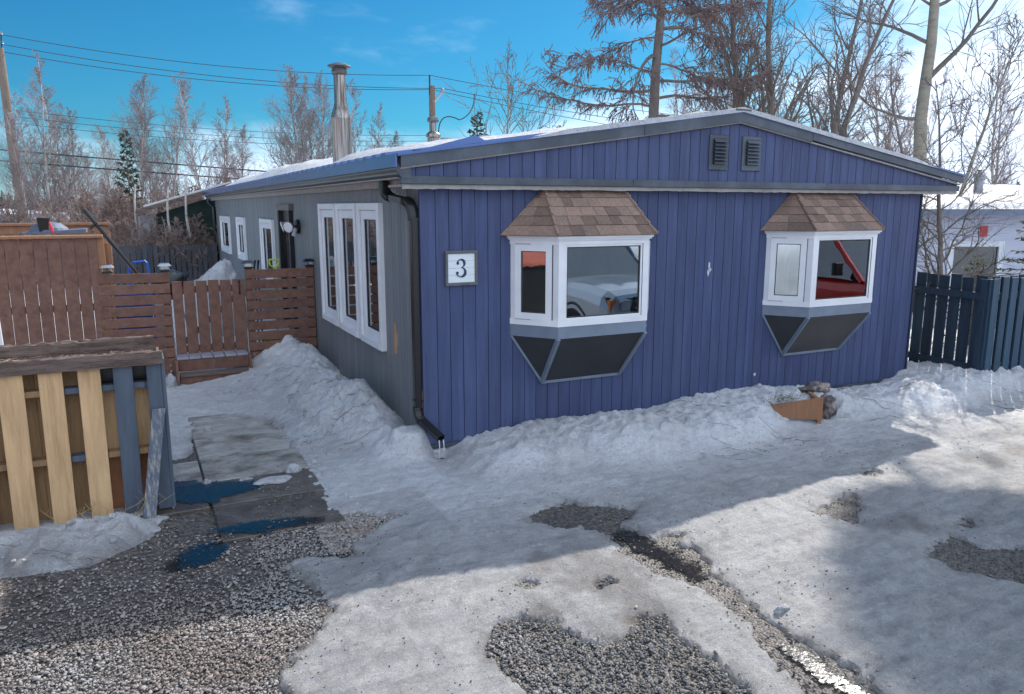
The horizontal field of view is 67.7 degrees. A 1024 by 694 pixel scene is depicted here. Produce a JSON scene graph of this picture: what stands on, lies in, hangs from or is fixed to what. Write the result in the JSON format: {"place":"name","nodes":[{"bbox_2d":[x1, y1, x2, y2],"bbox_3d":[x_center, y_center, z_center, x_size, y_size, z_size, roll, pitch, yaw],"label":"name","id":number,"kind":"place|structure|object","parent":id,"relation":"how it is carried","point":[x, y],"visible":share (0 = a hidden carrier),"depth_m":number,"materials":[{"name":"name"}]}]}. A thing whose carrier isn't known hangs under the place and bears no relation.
{"place":"outdoors","nodes":[
{"label":"outdoors","id":0,"kind":"place"},
{"bbox_2d":[1,160,238,178],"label":"power line","id":1,"kind":"object","parent":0,"point":[116,169],"visible":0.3,"depth_m":30.61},
{"bbox_2d":[0,149,265,171],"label":"power line","id":2,"kind":"object","parent":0,"point":[138,161],"visible":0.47,"depth_m":30.68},
{"bbox_2d":[12,109,425,135],"bbox_3d":[-11.691,-9.361,31.995,16.840,0.730,0.017,-2,11,-13],"label":"power line","id":3,"kind":"object","parent":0,"point":[223,129],"visible":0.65,"depth_m":31.79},
{"bbox_2d":[156,412,344,543],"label":"path","id":4,"kind":"structure","parent":0,"point":[230,447],"depth_m":6.68,"materials":[{"name":"concrete"}]},
{"bbox_2d":[174,480,263,503],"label":"meltwater puddle","id":5,"kind":"object","parent":4,"relation":"on","point":[192,491],"visible":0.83,"depth_m":6.29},
{"bbox_2d":[165,464,336,550],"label":"gravel","id":6,"kind":"structure","parent":4,"relation":"on","point":[218,540],"depth_m":5.91,"materials":[{"name":"gravel"}]},
{"bbox_2d":[206,516,325,533],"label":"meltwater puddle","id":7,"kind":"object","parent":4,"relation":"on","point":[253,526],"visible":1,"depth_m":5.61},
{"bbox_2d":[252,475,291,484],"bbox_3d":[-2.034,1.135,6.495,0.343,0.042,0.174,-5,12,-26],"label":"ice slab","id":8,"kind":"object","parent":4,"relation":"on","point":[275,479],"depth_m":6.46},
{"bbox_2d":[0,440,1023,693],"bbox_3d":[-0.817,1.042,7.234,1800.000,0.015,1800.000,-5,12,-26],"label":"ground","id":9,"kind":"structure","parent":0,"point":[202,524],"depth_m":4.48,"materials":[{"name":"gravel"}]},
{"bbox_2d":[0,32,26,217],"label":"utility pole","id":10,"kind":"object","parent":9,"relation":"on","point":[5,93],"visible":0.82,"depth_m":29.54,"materials":[{"name":"brown wood"}]},
{"bbox_2d":[4,35,428,75],"bbox_3d":[-11.675,-11.991,31.650,16.604,0.938,0.023,-3,11,-15],"label":"power line","id":11,"kind":"object","parent":10,"relation":"attached to","point":[212,65],"visible":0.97,"depth_m":31.43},
{"bbox_2d":[2,44,440,88],"bbox_3d":[-11.411,-11.575,31.746,17.182,1.092,0.023,-3,11,-14],"label":"power line","id":12,"kind":"object","parent":10,"relation":"attached to","point":[210,75],"visible":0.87,"depth_m":31.43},
{"bbox_2d":[0,108,67,262],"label":"birch tree","id":13,"kind":"object","parent":9,"relation":"on","point":[33,183],"visible":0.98,"depth_m":27.30,"materials":[{"name":"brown plant"}]},
{"bbox_2d":[0,50,92,219],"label":"birch tree","id":14,"kind":"object","parent":9,"relation":"on","point":[53,188],"visible":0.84,"depth_m":30.30,"materials":[{"name":"brown plant"}]},
{"bbox_2d":[13,207,97,260],"bbox_3d":[-14.994,-3.419,25.179,2.526,2.398,3.097,-3,11,-18],"label":"shrub","id":15,"kind":"object","parent":9,"relation":"on","point":[47,211],"visible":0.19,"depth_m":24.67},
{"bbox_2d":[0,234,117,344],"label":"board fence","id":16,"kind":"object","parent":9,"relation":"on","point":[26,253],"visible":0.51,"depth_m":9.60,"materials":[{"name":"brown wood"}]},
{"bbox_2d":[19,222,87,233],"bbox_3d":[-6.057,-1.581,10.091,0.760,0.152,0.536,-5,12,-26],"label":"tarp cover","id":17,"kind":"object","parent":16,"relation":"on","point":[57,228],"visible":0.64,"depth_m":9.95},
{"bbox_2d":[36,218,54,233],"bbox_3d":[-6.053,-1.575,9.916,0.195,0.207,0.259,-5,12,-26],"label":"black bin","id":18,"kind":"object","parent":17,"relation":"on","point":[44,223],"visible":0.95,"depth_m":9.86,"materials":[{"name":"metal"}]},
{"bbox_2d":[0,222,113,280],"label":"deck railing","id":19,"kind":"object","parent":16,"relation":"attached to","point":[12,228],"visible":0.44,"depth_m":11.07,"materials":[{"name":"brown wood"}]},
{"bbox_2d":[83,209,156,294],"bbox_3d":[-5.437,-1.179,10.828,1.029,1.548,0.116,-5,12,-27],"label":"black pole","id":20,"kind":"object","parent":16,"relation":"attached to","point":[107,238],"visible":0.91,"depth_m":10.66,"materials":[{"name":"metal"}]},
{"bbox_2d":[27,87,108,222],"bbox_3d":[-18.694,-7.271,32.453,3.055,7.328,4.255,-3,11,-18],"label":"birch tree","id":21,"kind":"object","parent":9,"relation":"on","point":[71,135],"visible":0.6,"depth_m":31.91,"materials":[{"name":"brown plant"}]},
{"bbox_2d":[67,151,109,221],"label":"birch tree","id":22,"kind":"object","parent":9,"relation":"on","point":[88,178],"visible":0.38,"depth_m":34.26,"materials":[{"name":"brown plant"}]},
{"bbox_2d":[56,186,139,238],"bbox_3d":[-14.895,-4.160,27.187,2.955,3.139,3.583,2,11,12],"label":"shrub","id":23,"kind":"object","parent":9,"relation":"on","point":[82,201],"visible":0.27,"depth_m":26.21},
{"bbox_2d":[82,122,132,213],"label":"birch tree","id":24,"kind":"object","parent":9,"relation":"on","point":[103,153],"visible":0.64,"depth_m":36.16,"materials":[{"name":"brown plant"}]},
{"bbox_2d":[8,244,218,289],"bbox_3d":[-11.350,-2.193,21.340,5.954,1.240,0.060,-5,12,-26],"label":"dark fence","id":25,"kind":"object","parent":9,"relation":"on","point":[146,252],"visible":0.31,"depth_m":21.95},
{"bbox_2d":[112,129,144,211],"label":"spruce tree","id":26,"kind":"object","parent":9,"relation":"on","point":[126,169],"visible":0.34,"depth_m":28.24,"materials":[{"name":"green plant"}]},
{"bbox_2d":[93,72,178,205],"bbox_3d":[-14.985,-7.142,30.766,2.990,7.674,3.556,3,11,15],"label":"birch tree","id":27,"kind":"object","parent":9,"relation":"on","point":[142,154],"visible":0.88,"depth_m":30.44,"materials":[{"name":"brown plant"}]},
{"bbox_2d":[97,271,175,375],"bbox_3d":[-4.972,-0.233,10.161,0.850,1.525,0.120,-5,12,-26],"label":"slatted fence","id":28,"kind":"object","parent":9,"relation":"on","point":[167,330],"visible":0.71,"depth_m":10.08,"materials":[{"name":"brown wood"}]},
{"bbox_2d":[104,217,197,273],"bbox_3d":[-10.512,-2.784,22.507,2.223,2.110,2.725,5,12,26],"label":"shrub","id":29,"kind":"object","parent":9,"relation":"on","point":[135,237],"visible":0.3,"depth_m":22.16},
{"bbox_2d":[112,79,194,226],"bbox_3d":[-14.632,-7.445,32.247,3.229,7.747,4.498,-18,21,-60],"label":"birch tree","id":30,"kind":"object","parent":9,"relation":"on","point":[172,180],"visible":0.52,"depth_m":32.14,"materials":[{"name":"brown plant"}]},
{"bbox_2d":[111,193,195,244],"bbox_3d":[-12.273,-3.919,26.594,3.716,2.878,3.032,9,14,42],"label":"shrub","id":31,"kind":"object","parent":9,"relation":"on","point":[170,208],"visible":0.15,"depth_m":25.70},
{"bbox_2d":[147,184,203,213],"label":"shrub","id":32,"kind":"object","parent":9,"relation":"on","point":[197,198],"visible":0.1,"depth_m":28.08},
{"bbox_2d":[136,181,230,268],"bbox_3d":[-10.382,-3.683,24.298,2.700,3.100,2.900,-5,12,-26],"label":"lean to shed","id":33,"kind":"object","parent":9,"relation":"on","point":[203,208],"visible":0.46,"depth_m":23.39,"materials":[{"name":"grey"}]},
{"bbox_2d":[159,216,218,274],"bbox_3d":[-9.495,-2.862,22.934,2.223,2.110,2.725,2,11,12],"label":"shrub","id":34,"kind":"object","parent":9,"relation":"on","point":[186,237],"visible":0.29,"depth_m":22.46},
{"bbox_2d":[185,182,193,275],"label":"dead stem","id":35,"kind":"object","parent":9,"relation":"on","point":[187,223],"visible":0.57,"depth_m":22.70,"materials":[{"name":"plant"}]},
{"bbox_2d":[165,541,229,571],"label":"meltwater puddle","id":36,"kind":"object","parent":9,"relation":"on","point":[210,551],"visible":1,"depth_m":5.15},
{"bbox_2d":[148,70,260,206],"bbox_3d":[-11.493,-6.465,28.359,4.194,7.223,3.011,-3,11,-15],"label":"birch tree","id":37,"kind":"object","parent":9,"relation":"on","point":[224,150],"visible":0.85,"depth_m":28.12,"materials":[{"name":"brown plant"}]},
{"bbox_2d":[216,123,261,182],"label":"birch tree","id":38,"kind":"object","parent":9,"relation":"on","point":[241,135],"visible":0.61,"depth_m":31.35,"materials":[{"name":"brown plant"}]},
{"bbox_2d":[244,266,316,358],"bbox_3d":[-3.305,-0.382,10.973,0.940,1.525,0.120,-5,12,-26],"label":"slatted fence","id":39,"kind":"object","parent":9,"relation":"on","point":[308,302],"visible":0.87,"depth_m":10.87,"materials":[{"name":"brown wood"}]},
{"bbox_2d":[243,62,326,172],"bbox_3d":[-7.310,-5.971,25.846,3.313,7.148,2.785,3,11,18],"label":"birch tree","id":40,"kind":"object","parent":9,"relation":"on","point":[290,161],"visible":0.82,"depth_m":25.55,"materials":[{"name":"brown plant"}]},
{"bbox_2d":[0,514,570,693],"bbox_3d":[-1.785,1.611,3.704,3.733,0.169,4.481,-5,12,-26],"label":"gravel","id":41,"kind":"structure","parent":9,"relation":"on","point":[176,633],"depth_m":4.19,"materials":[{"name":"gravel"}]},
{"bbox_2d":[256,72,331,172],"bbox_3d":[-7.156,-6.368,27.827,4.194,7.223,3.011,-16,19,-57],"label":"birch tree","id":42,"kind":"object","parent":9,"relation":"on","point":[300,97],"visible":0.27,"depth_m":27.32,"materials":[{"name":"brown plant"}]},
{"bbox_2d":[295,70,361,160],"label":"birch tree","id":43,"kind":"object","parent":9,"relation":"on","point":[322,93],"visible":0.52,"depth_m":26.28,"materials":[{"name":"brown plant"}]},
{"bbox_2d":[314,511,408,554],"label":"gravel","id":44,"kind":"structure","parent":9,"relation":"on","point":[347,544],"depth_m":5.56,"materials":[{"name":"gravel"}]},
{"bbox_2d":[346,78,389,152],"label":"birch tree","id":45,"kind":"object","parent":9,"relation":"on","point":[361,129],"visible":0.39,"depth_m":27.70,"materials":[{"name":"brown plant"}]},
{"bbox_2d":[467,111,489,135],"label":"spruce tree","id":46,"kind":"object","parent":9,"relation":"on","point":[477,124],"visible":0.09,"depth_m":26.82,"materials":[{"name":"green plant"}]},
{"bbox_2d":[434,38,565,135],"bbox_3d":[-0.109,-5.070,21.840,4.216,6.826,2.501,-4,11,-21],"label":"bare tree","id":47,"kind":"object","parent":9,"relation":"on","point":[509,87],"visible":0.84,"depth_m":21.35,"materials":[{"name":"brown plant"}]},
{"bbox_2d":[0,238,1023,693],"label":"snow cover","id":48,"kind":"object","parent":9,"relation":"on","point":[898,616],"visible":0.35,"depth_m":5.52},
{"bbox_2d":[0,193,71,247],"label":"shrub","id":49,"kind":"object","parent":48,"relation":"on","point":[18,219],"visible":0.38,"depth_m":26.35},
{"bbox_2d":[53,211,120,257],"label":"shrub","id":50,"kind":"object","parent":48,"relation":"on","point":[66,220],"visible":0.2,"depth_m":23.70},
{"bbox_2d":[0,335,175,529],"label":"planter fence","id":51,"kind":"object","parent":48,"relation":"on","point":[75,429],"visible":0.89,"depth_m":5.61,"materials":[{"name":"yellow wood"}]},
{"bbox_2d":[0,189,198,225],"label":"forest","id":52,"kind":"object","parent":48,"relation":"on","point":[6,201],"depth_m":87.42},
{"bbox_2d":[68,205,131,268],"bbox_3d":[-13.463,-3.597,25.887,2.628,2.494,3.221,-7,12,-32],"label":"shrub","id":53,"kind":"object","parent":48,"relation":"on","point":[77,216],"visible":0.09,"depth_m":25.20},
{"bbox_2d":[43,492,174,524],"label":"dry weeds","id":54,"kind":"object","parent":48,"relation":"on","point":[110,509],"visible":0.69,"depth_m":5.69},
{"bbox_2d":[74,182,155,244],"bbox_3d":[-13.687,-4.239,27.350,3.048,3.237,3.695,-1,10,-3],"label":"shrub","id":55,"kind":"object","parent":48,"relation":"on","point":[112,209],"visible":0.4,"depth_m":26.38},
{"bbox_2d":[95,222,139,273],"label":"shrub","id":56,"kind":"object","parent":48,"relation":"on","point":[124,236],"visible":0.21,"depth_m":23.08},
{"bbox_2d":[114,294,167,358],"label":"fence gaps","id":57,"kind":"object","parent":48,"relation":"on","point":[140,316],"visible":0.03,"depth_m":10.43,"materials":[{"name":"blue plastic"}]},
{"bbox_2d":[143,408,164,518],"bbox_3d":[-2.693,0.883,5.742,0.065,0.827,0.239,6,12,30],"label":"leaning board","id":58,"kind":"object","parent":48,"relation":"on","point":[154,456],"visible":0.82,"depth_m":5.73,"materials":[{"name":"blue paint"}]},
{"bbox_2d":[149,270,189,320],"bbox_3d":[-5.229,-0.526,11.759,0.591,1.327,0.560,-5,12,-26],"label":"charcoal grill","id":59,"kind":"object","parent":48,"relation":"on","point":[174,275],"visible":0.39,"depth_m":11.53,"materials":[{"name":"black metal"}]},
{"bbox_2d":[130,211,213,275],"bbox_3d":[-9.963,-2.891,22.687,2.576,2.256,2.124,-7,12,-33],"label":"shrub","id":60,"kind":"object","parent":48,"relation":"on","point":[152,237],"visible":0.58,"depth_m":22.32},
{"bbox_2d":[1,363,363,562],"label":"snow crumbs","id":61,"kind":"object","parent":48,"relation":"on","point":[112,515],"visible":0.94,"depth_m":6.20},
{"bbox_2d":[170,279,255,371],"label":"gate","id":62,"kind":"structure","parent":48,"relation":"on","point":[212,288],"depth_m":10.49,"materials":[{"name":"brown wood"}]},
{"bbox_2d":[174,349,252,385],"bbox_3d":[-4.039,0.280,10.356,0.960,0.345,0.530,-5,12,-26],"label":"wooden step","id":63,"kind":"object","parent":48,"relation":"on","point":[195,361],"visible":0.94,"depth_m":10.28,"materials":[{"name":"brown wood"}]},
{"bbox_2d":[201,258,247,335],"bbox_3d":[-5.022,-0.713,13.316,0.732,1.662,0.749,-5,12,-26],"label":"snow pile","id":64,"kind":"object","parent":48,"relation":"on","point":[221,270],"visible":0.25,"depth_m":13.05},
{"bbox_2d":[429,75,474,138],"bbox_3d":[-2.727,-8.102,34.669,2.136,8.060,0.638,-4,11,-18],"label":"utility pole","id":65,"kind":"object","parent":48,"relation":"on","point":[432,106],"visible":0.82,"depth_m":33.95,"materials":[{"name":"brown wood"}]},
{"bbox_2d":[4,52,428,89],"bbox_3d":[-11.644,-11.385,31.777,16.731,0.915,0.023,-3,11,-15],"label":"power line","id":66,"kind":"object","parent":65,"relation":"attached to","point":[217,81],"visible":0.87,"depth_m":31.59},
{"bbox_2d":[0,364,1023,687],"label":"twig litter","id":67,"kind":"object","parent":48,"relation":"on","point":[366,434],"visible":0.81,"depth_m":7.12,"materials":[{"name":"brown plant"}]},
{"bbox_2d":[203,62,966,448],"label":"house","id":68,"kind":"structure","parent":48,"relation":"on","point":[627,268],"depth_m":8.25,"materials":[{"name":"blue paint"}]},
{"bbox_2d":[219,216,231,253],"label":"window","id":69,"kind":"structure","parent":68,"relation":"in","point":[225,231],"depth_m":20.78,"materials":[{"name":"white plastic"}]},
{"bbox_2d":[235,217,247,260],"bbox_3d":[-6.308,-2.534,17.824,0.090,0.980,1.300,-5,12,-26],"label":"window","id":70,"kind":"structure","parent":68,"relation":"in","point":[240,221],"depth_m":17.90,"materials":[{"name":"white plastic"}]},
{"bbox_2d":[259,219,276,278],"bbox_3d":[-4.627,-1.851,14.496,0.090,1.140,1.440,-5,12,-26],"label":"window","id":71,"kind":"structure","parent":68,"relation":"in","point":[266,226],"depth_m":14.60,"materials":[{"name":"white plastic"}]},
{"bbox_2d":[282,210,292,318],"bbox_3d":[-3.698,-1.312,12.753,0.052,1.910,0.850,-5,12,-26],"label":"door","id":72,"kind":"structure","parent":68,"relation":"in","point":[284,213],"depth_m":12.81,"materials":[{"name":"black metal"}]},
{"bbox_2d":[317,203,339,326],"bbox_3d":[-2.383,-1.095,10.024,0.090,1.550,0.920,-5,12,-26],"label":"window","id":73,"kind":"structure","parent":68,"relation":"in","point":[326,212],"depth_m":10.16,"materials":[{"name":"white plastic"}]},
{"bbox_2d":[335,203,359,337],"bbox_3d":[-1.950,-0.937,9.164,0.090,1.550,0.910,-5,12,-26],"label":"window","id":74,"kind":"structure","parent":68,"relation":"in","point":[345,213],"depth_m":9.27,"materials":[{"name":"white plastic"}]},
{"bbox_2d":[356,203,386,351],"bbox_3d":[-1.529,-0.783,8.327,0.090,1.550,0.850,-5,12,-26],"label":"window","id":75,"kind":"structure","parent":68,"relation":"in","point":[369,216],"depth_m":8.38,"materials":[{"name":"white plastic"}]},
{"bbox_2d":[444,250,477,285],"bbox_3d":[-0.469,-0.730,7.064,0.320,0.322,0.027,-5,12,-26],"label":"house number sign","id":76,"kind":"object","parent":68,"relation":"attached to","point":[464,269],"visible":1,"depth_m":7.06,"materials":[{"name":"plastic"}]},
{"bbox_2d":[500,190,657,383],"bbox_3d":[0.799,-0.589,7.514,1.838,1.930,0.532,-5,12,-26],"label":"bay window","id":77,"kind":"structure","parent":68,"relation":"in","point":[557,347],"depth_m":7.33,"materials":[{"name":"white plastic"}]},
{"bbox_2d":[226,107,958,185],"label":"roof snow","id":78,"kind":"structure","parent":68,"relation":"on","point":[313,163],"depth_m":8.68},
{"bbox_2d":[775,244,790,294],"bbox_3d":[3.611,-0.990,9.202,1.380,0.820,0.049,-5,12,-26],"label":"curtain","id":79,"kind":"object","parent":68,"relation":"hanging from","point":[782,269],"visible":0.09,"depth_m":9.00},
{"bbox_2d":[760,193,885,355],"bbox_3d":[3.711,-0.849,8.931,1.838,1.930,0.532,-5,12,-26],"label":"bay window","id":80,"kind":"structure","parent":68,"relation":"in","point":[836,235],"depth_m":8.74,"materials":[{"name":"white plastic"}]},
{"bbox_2d":[293,405,1022,693],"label":"grit","id":81,"kind":"object","parent":48,"relation":"on","point":[633,561],"visible":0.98,"depth_m":4.77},
{"bbox_2d":[771,392,823,423],"bbox_3d":[2.990,0.656,8.380,0.711,0.320,0.460,1,10,3],"label":"buried planter","id":82,"kind":"object","parent":48,"relation":"on","point":[811,408],"visible":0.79,"depth_m":8.15,"materials":[{"name":"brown wood"}]},
{"bbox_2d":[798,381,830,393],"bbox_3d":[3.430,0.491,8.696,0.506,0.192,0.229,-5,12,-26],"label":"rock","id":83,"kind":"object","parent":48,"relation":"on","point":[818,386],"visible":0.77,"depth_m":8.64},
{"bbox_2d":[820,394,836,419],"bbox_3d":[3.426,0.655,8.306,0.242,0.300,0.182,-5,12,-26],"label":"rock","id":84,"kind":"object","parent":48,"relation":"on","point":[829,408],"visible":0.72,"depth_m":8.23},
{"bbox_2d":[825,390,843,408],"bbox_3d":[3.519,0.582,8.376,0.276,0.224,0.203,-5,12,-26],"label":"snow ball","id":85,"kind":"object","parent":84,"relation":"on","point":[839,401],"visible":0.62,"depth_m":8.30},
{"bbox_2d":[845,48,1023,352],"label":"yard tree","id":86,"kind":"object","parent":48,"relation":"on","point":[941,259],"visible":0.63,"depth_m":11.01,"materials":[{"name":"brown plant"}]},
{"bbox_2d":[915,167,1023,307],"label":"neighbour house","id":87,"kind":"structure","parent":48,"relation":"on","point":[1008,237],"depth_m":17.13,"materials":[{"name":"white"}]},
{"bbox_2d":[922,184,1023,208],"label":"roof snow","id":88,"kind":"structure","parent":87,"relation":"on","point":[963,200],"depth_m":17.63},
{"bbox_2d":[946,241,1004,288],"bbox_3d":[10.440,-1.835,17.258,1.240,1.110,0.090,0,10,0],"label":"window","id":89,"kind":"structure","parent":87,"relation":"in","point":[954,257],"depth_m":17.21,"materials":[{"name":"white plastic"}]},
{"bbox_2d":[275,487,1015,692],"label":"gravel","id":90,"kind":"structure","parent":9,"relation":"on","point":[635,607],"depth_m":4.53,"materials":[{"name":"gravel"}]},
{"bbox_2d":[514,0,781,127],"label":"larch tree","id":91,"kind":"object","parent":9,"relation":"on","point":[690,7],"visible":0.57,"depth_m":19.53,"materials":[{"name":"brown plant"}]},
{"bbox_2d":[485,577,826,693],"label":"gravel","id":92,"kind":"structure","parent":9,"relation":"on","point":[659,688],"depth_m":3.95,"materials":[{"name":"gravel"}]},
{"bbox_2d":[611,530,709,579],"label":"meltwater puddle","id":93,"kind":"object","parent":9,"relation":"on","point":[690,568],"visible":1,"depth_m":5.20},
{"bbox_2d":[659,47,695,114],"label":"spruce tree","id":94,"kind":"object","parent":9,"relation":"on","point":[675,85],"visible":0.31,"depth_m":29.90,"materials":[{"name":"brown plant"}]},
{"bbox_2d":[670,43,722,113],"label":"birch tree","id":95,"kind":"object","parent":9,"relation":"on","point":[693,83],"visible":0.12,"depth_m":35.48,"materials":[{"name":"brown plant"}]},
{"bbox_2d":[684,19,753,109],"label":"birch tree","id":96,"kind":"object","parent":9,"relation":"on","point":[731,96],"visible":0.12,"depth_m":35.44,"materials":[{"name":"brown plant"}]},
{"bbox_2d":[669,0,843,123],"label":"poplar tree","id":97,"kind":"object","parent":9,"relation":"on","point":[769,99],"visible":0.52,"depth_m":20.82,"materials":[{"name":"brown plant"}]},
{"bbox_2d":[675,0,849,128],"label":"poplar tree","id":98,"kind":"object","parent":9,"relation":"on","point":[740,71],"visible":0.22,"depth_m":22.58,"materials":[{"name":"brown plant"}]},
{"bbox_2d":[531,471,1023,693],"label":"gravel","id":99,"kind":"structure","parent":9,"relation":"on","point":[769,653],"depth_m":5.01,"materials":[{"name":"gravel"}]},
{"bbox_2d":[776,640,865,693],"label":"meltwater puddle","id":100,"kind":"object","parent":9,"relation":"on","point":[810,664],"visible":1,"depth_m":3.88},
{"bbox_2d":[804,7,889,139],"bbox_3d":[15.524,-10.152,36.564,4.528,11.514,3.676,8,13,37],"label":"birch tree","id":101,"kind":"object","parent":9,"relation":"on","point":[863,56],"visible":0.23,"depth_m":35.91,"materials":[{"name":"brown plant"}]},
{"bbox_2d":[772,0,931,143],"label":"leaning tree","id":102,"kind":"object","parent":9,"relation":"on","point":[836,127],"visible":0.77,"depth_m":17.86,"materials":[{"name":"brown plant"}]},
{"bbox_2d":[841,1,942,154],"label":"birch tree","id":103,"kind":"object","parent":9,"relation":"on","point":[889,135],"visible":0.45,"depth_m":34.88,"materials":[{"name":"brown plant"}]},
{"bbox_2d":[813,0,1023,161],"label":"aspen tree","id":104,"kind":"object","parent":9,"relation":"on","point":[919,119],"visible":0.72,"depth_m":18.96,"materials":[{"name":"grey plant"}]},
{"bbox_2d":[896,65,958,165],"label":"birch tree","id":105,"kind":"object","parent":9,"relation":"on","point":[929,139],"visible":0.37,"depth_m":36.27,"materials":[{"name":"brown plant"}]},
{"bbox_2d":[907,272,1023,371],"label":"blue fence","id":106,"kind":"object","parent":9,"relation":"on","point":[1006,348],"visible":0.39,"depth_m":10.09,"materials":[{"name":"blue paint"}]},
{"bbox_2d":[933,253,997,344],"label":"spruce tree","id":107,"kind":"object","parent":9,"relation":"on","point":[976,264],"visible":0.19,"depth_m":12.66,"materials":[{"name":"green plant"}]},
{"bbox_2d":[934,2,1023,196],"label":"bare tree","id":108,"kind":"object","parent":9,"relation":"on","point":[991,103],"visible":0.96,"depth_m":17.87,"materials":[{"name":"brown plant"}]},
{"bbox_2d":[948,17,1023,184],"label":"birch tree","id":109,"kind":"object","parent":9,"relation":"on","point":[994,178],"visible":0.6,"depth_m":34.12,"materials":[{"name":"brown plant"}]},
{"bbox_2d":[995,220,1023,318],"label":"spruce tree","id":110,"kind":"object","parent":9,"relation":"on","point":[1011,260],"visible":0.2,"depth_m":13.12,"materials":[{"name":"green plant"}]},
{"bbox_2d":[0,0,1023,200],"label":"sky","id":111,"kind":"structure","parent":0,"point":[378,39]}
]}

